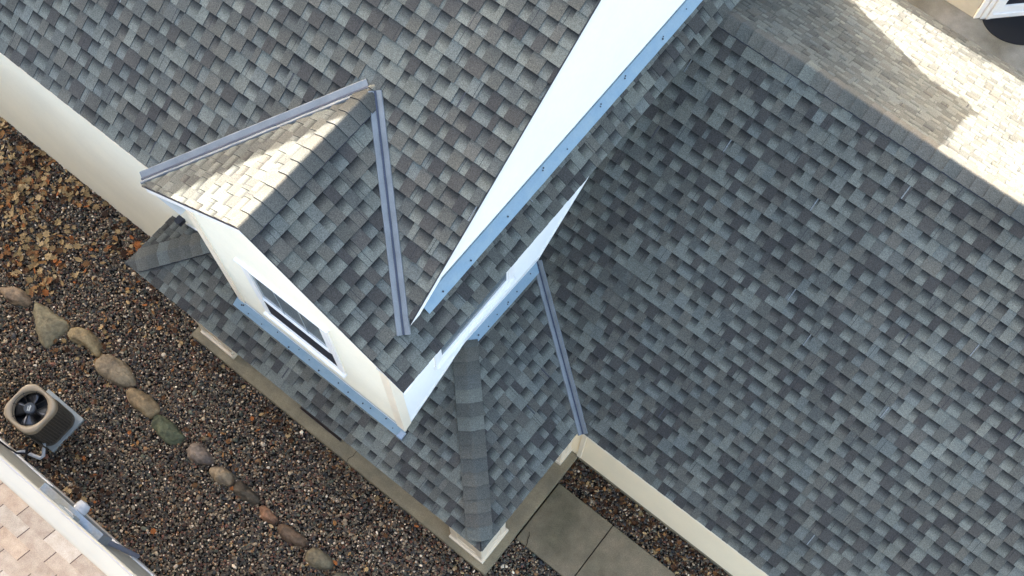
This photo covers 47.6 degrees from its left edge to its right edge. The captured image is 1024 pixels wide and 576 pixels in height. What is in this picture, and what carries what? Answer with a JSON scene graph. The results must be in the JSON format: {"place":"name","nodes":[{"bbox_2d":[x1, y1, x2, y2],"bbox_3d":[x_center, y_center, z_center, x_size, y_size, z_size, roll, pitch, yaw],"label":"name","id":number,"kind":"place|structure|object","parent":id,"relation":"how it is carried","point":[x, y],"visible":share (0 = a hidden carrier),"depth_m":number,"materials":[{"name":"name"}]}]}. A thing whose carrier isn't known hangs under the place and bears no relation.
{"place":"outdoors","nodes":[
{"label":"outdoors","id":0,"kind":"place"},
{"bbox_2d":[0,120,729,575],"bbox_3d":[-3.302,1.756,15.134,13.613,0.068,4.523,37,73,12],"label":"gravel","id":1,"kind":"structure","parent":0,"point":[122,474],"depth_m":14.98,"materials":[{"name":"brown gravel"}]},
{"bbox_2d":[0,287,30,307],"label":"edging stone","id":2,"kind":"object","parent":1,"relation":"on","point":[15,296],"visible":1,"depth_m":15.61,"materials":[{"name":"beige stone"}]},
{"bbox_2d":[14,443,45,459],"bbox_3d":[-6.140,2.119,14.843,0.423,0.161,0.190,-18,70,-7],"label":"refrigerant line","id":3,"kind":"object","parent":1,"relation":"on","point":[31,454],"visible":0.81,"depth_m":14.86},
{"bbox_2d":[33,302,70,348],"bbox_3d":[-6.289,0.473,15.555,0.682,0.175,0.457,37,73,12],"label":"edging stone","id":4,"kind":"object","parent":1,"relation":"on","point":[51,326],"visible":1,"depth_m":15.50,"materials":[{"name":"grey stone"}]},
{"bbox_2d":[46,389,84,452],"bbox_3d":[-5.994,1.730,15.114,0.655,0.085,0.555,37,73,12],"label":"equipment pad","id":5,"kind":"object","parent":1,"relation":"on","point":[79,419],"visible":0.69,"depth_m":15.07,"materials":[{"name":"grey concrete"}]},
{"bbox_2d":[4,384,74,448],"bbox_3d":[-5.987,1.617,14.720,0.544,0.731,0.548,37,73,12],"label":"air conditioner","id":6,"kind":"object","parent":5,"relation":"on","point":[37,414],"visible":1,"depth_m":14.48,"materials":[{"name":"beige paint"}]},
{"bbox_2d":[0,437,155,575],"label":"neighbouring house","id":7,"kind":"structure","parent":1,"relation":"on","point":[42,533],"depth_m":9.45,"materials":[{"name":"white"}]},
{"bbox_2d":[0,441,40,466],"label":"power cable","id":8,"kind":"object","parent":7,"relation":"attached to","point":[27,452],"visible":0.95,"depth_m":14.73,"materials":[{"name":"black rubber"}]},
{"bbox_2d":[58,504,79,521],"bbox_3d":[-4.967,2.527,12.985,0.230,0.195,0.074,37,73,12],"label":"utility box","id":9,"kind":"object","parent":7,"relation":"attached to","point":[70,513],"visible":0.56,"depth_m":12.92,"materials":[{"name":"grey metal"}]},
{"bbox_2d":[39,483,139,557],"bbox_3d":[-4.984,2.776,13.923,0.950,1.545,0.223,37,73,12],"label":"electric meter","id":10,"kind":"object","parent":7,"relation":"attached to","point":[80,509],"visible":0.91,"depth_m":13.26,"materials":[{"name":"metal"}]},
{"bbox_2d":[67,327,102,357],"bbox_3d":[-5.673,0.696,15.454,0.589,0.215,0.264,37,73,12],"label":"edging stone","id":11,"kind":"object","parent":1,"relation":"on","point":[88,340],"visible":1,"depth_m":15.41,"materials":[{"name":"beige stone"}]},
{"bbox_2d":[94,354,135,387],"bbox_3d":[-5.235,1.094,15.319,0.659,0.191,0.333,37,73,12],"label":"edging stone","id":12,"kind":"object","parent":1,"relation":"on","point":[114,370],"visible":1,"depth_m":15.26,"materials":[{"name":"beige stone"}]},
{"bbox_2d":[126,387,159,419],"bbox_3d":[-4.838,1.480,15.177,0.567,0.188,0.256,37,73,12],"label":"edging stone","id":13,"kind":"object","parent":1,"relation":"on","point":[145,405],"visible":1,"depth_m":15.12,"materials":[{"name":"beige stone"}]},
{"bbox_2d":[151,415,186,446],"bbox_3d":[-4.478,1.846,15.055,0.540,0.164,0.259,37,73,12],"label":"edging stone","id":14,"kind":"object","parent":1,"relation":"on","point":[167,430],"visible":1,"depth_m":15.01,"materials":[{"name":"green stone"}]},
{"bbox_2d":[187,443,213,465],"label":"edging stone","id":15,"kind":"object","parent":1,"relation":"on","point":[198,453],"visible":1,"depth_m":14.88,"materials":[{"name":"grey stone"}]},
{"bbox_2d":[209,466,235,486],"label":"edging stone","id":16,"kind":"object","parent":1,"relation":"on","point":[221,475],"visible":1,"depth_m":14.80,"materials":[{"name":"beige stone"}]},
{"bbox_2d":[233,480,259,505],"bbox_3d":[-3.390,2.616,14.771,0.432,0.165,0.185,37,73,12],"label":"edging stone","id":17,"kind":"object","parent":1,"relation":"on","point":[242,490],"visible":1,"depth_m":14.74,"materials":[{"name":"grey stone"}]},
{"bbox_2d":[259,505,278,524],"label":"edging stone","id":18,"kind":"object","parent":1,"relation":"on","point":[267,515],"visible":1,"depth_m":14.64,"materials":[{"name":"stone"}]},
{"bbox_2d":[277,524,306,546],"bbox_3d":[-2.773,3.115,14.585,0.452,0.170,0.196,37,73,12],"label":"edging stone","id":19,"kind":"object","parent":1,"relation":"on","point":[288,534],"visible":1,"depth_m":14.54,"materials":[{"name":"brown stone"}]},
{"bbox_2d":[305,548,333,570],"bbox_3d":[-2.411,3.390,14.469,0.392,0.193,0.248,37,73,12],"label":"edging stone","id":20,"kind":"object","parent":1,"relation":"on","point":[316,558],"visible":1,"depth_m":14.41,"materials":[{"name":"beige stone"}]},
{"bbox_2d":[332,572,348,575],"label":"edging stone","id":21,"kind":"object","parent":1,"relation":"on","point":[340,574],"visible":1,"depth_m":14.38,"materials":[{"name":"grey stone"}]},
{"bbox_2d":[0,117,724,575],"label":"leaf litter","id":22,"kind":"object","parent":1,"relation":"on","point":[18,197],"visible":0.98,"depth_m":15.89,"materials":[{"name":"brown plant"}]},
{"bbox_2d":[191,327,577,575],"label":"gutter","id":23,"kind":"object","parent":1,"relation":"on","point":[439,528],"depth_m":14.78,"materials":[{"name":"metal"}]},
{"bbox_2d":[300,406,341,441],"bbox_3d":[-2.467,1.748,14.987,0.705,0.030,0.045,37,73,12],"label":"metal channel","id":24,"kind":"object","parent":23,"relation":"on","point":[320,423],"visible":0.66,"depth_m":14.99,"materials":[{"name":"black metal"}]},
{"bbox_2d":[0,0,1023,575],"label":"house","id":25,"kind":"structure","parent":1,"relation":"on","point":[732,286],"depth_m":11.13,"materials":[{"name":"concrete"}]},
{"bbox_2d":[233,257,346,378],"bbox_3d":[-2.126,0.322,11.302,1.160,1.452,0.054,37,73,12],"label":"window","id":26,"kind":"structure","parent":25,"relation":"in","point":[278,308],"depth_m":11.32,"materials":[{"name":"white glass"}]},
{"bbox_2d":[434,265,515,369],"bbox_3d":[-0.360,0.123,11.165,0.054,1.282,1.300,37,73,12],"label":"window","id":27,"kind":"structure","parent":25,"relation":"in","point":[501,287],"depth_m":11.64,"materials":[{"name":"white glass"}]},
{"bbox_2d":[516,484,676,575],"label":"walkway","id":28,"kind":"structure","parent":1,"relation":"on","point":[564,532],"depth_m":14.58,"materials":[{"name":"concrete"}]},
{"bbox_2d":[906,0,1023,73],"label":"patio","id":29,"kind":"structure","parent":0,"point":[962,23],"depth_m":17.31,"materials":[{"name":"concrete"}]},
{"bbox_2d":[982,16,1023,44],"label":"door mat","id":30,"kind":"object","parent":29,"relation":"on","point":[1009,29],"depth_m":17.30,"materials":[{"name":"black rubber"}]},
{"bbox_2d":[945,0,1023,18],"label":"garden building","id":31,"kind":"structure","parent":0,"point":[988,9],"depth_m":17.22,"materials":[{"name":"beige"}]},
{"bbox_2d":[973,0,1023,18],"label":"door","id":32,"kind":"structure","parent":31,"relation":"in","point":[989,9],"depth_m":17.18,"materials":[{"name":"white"}]}
]}

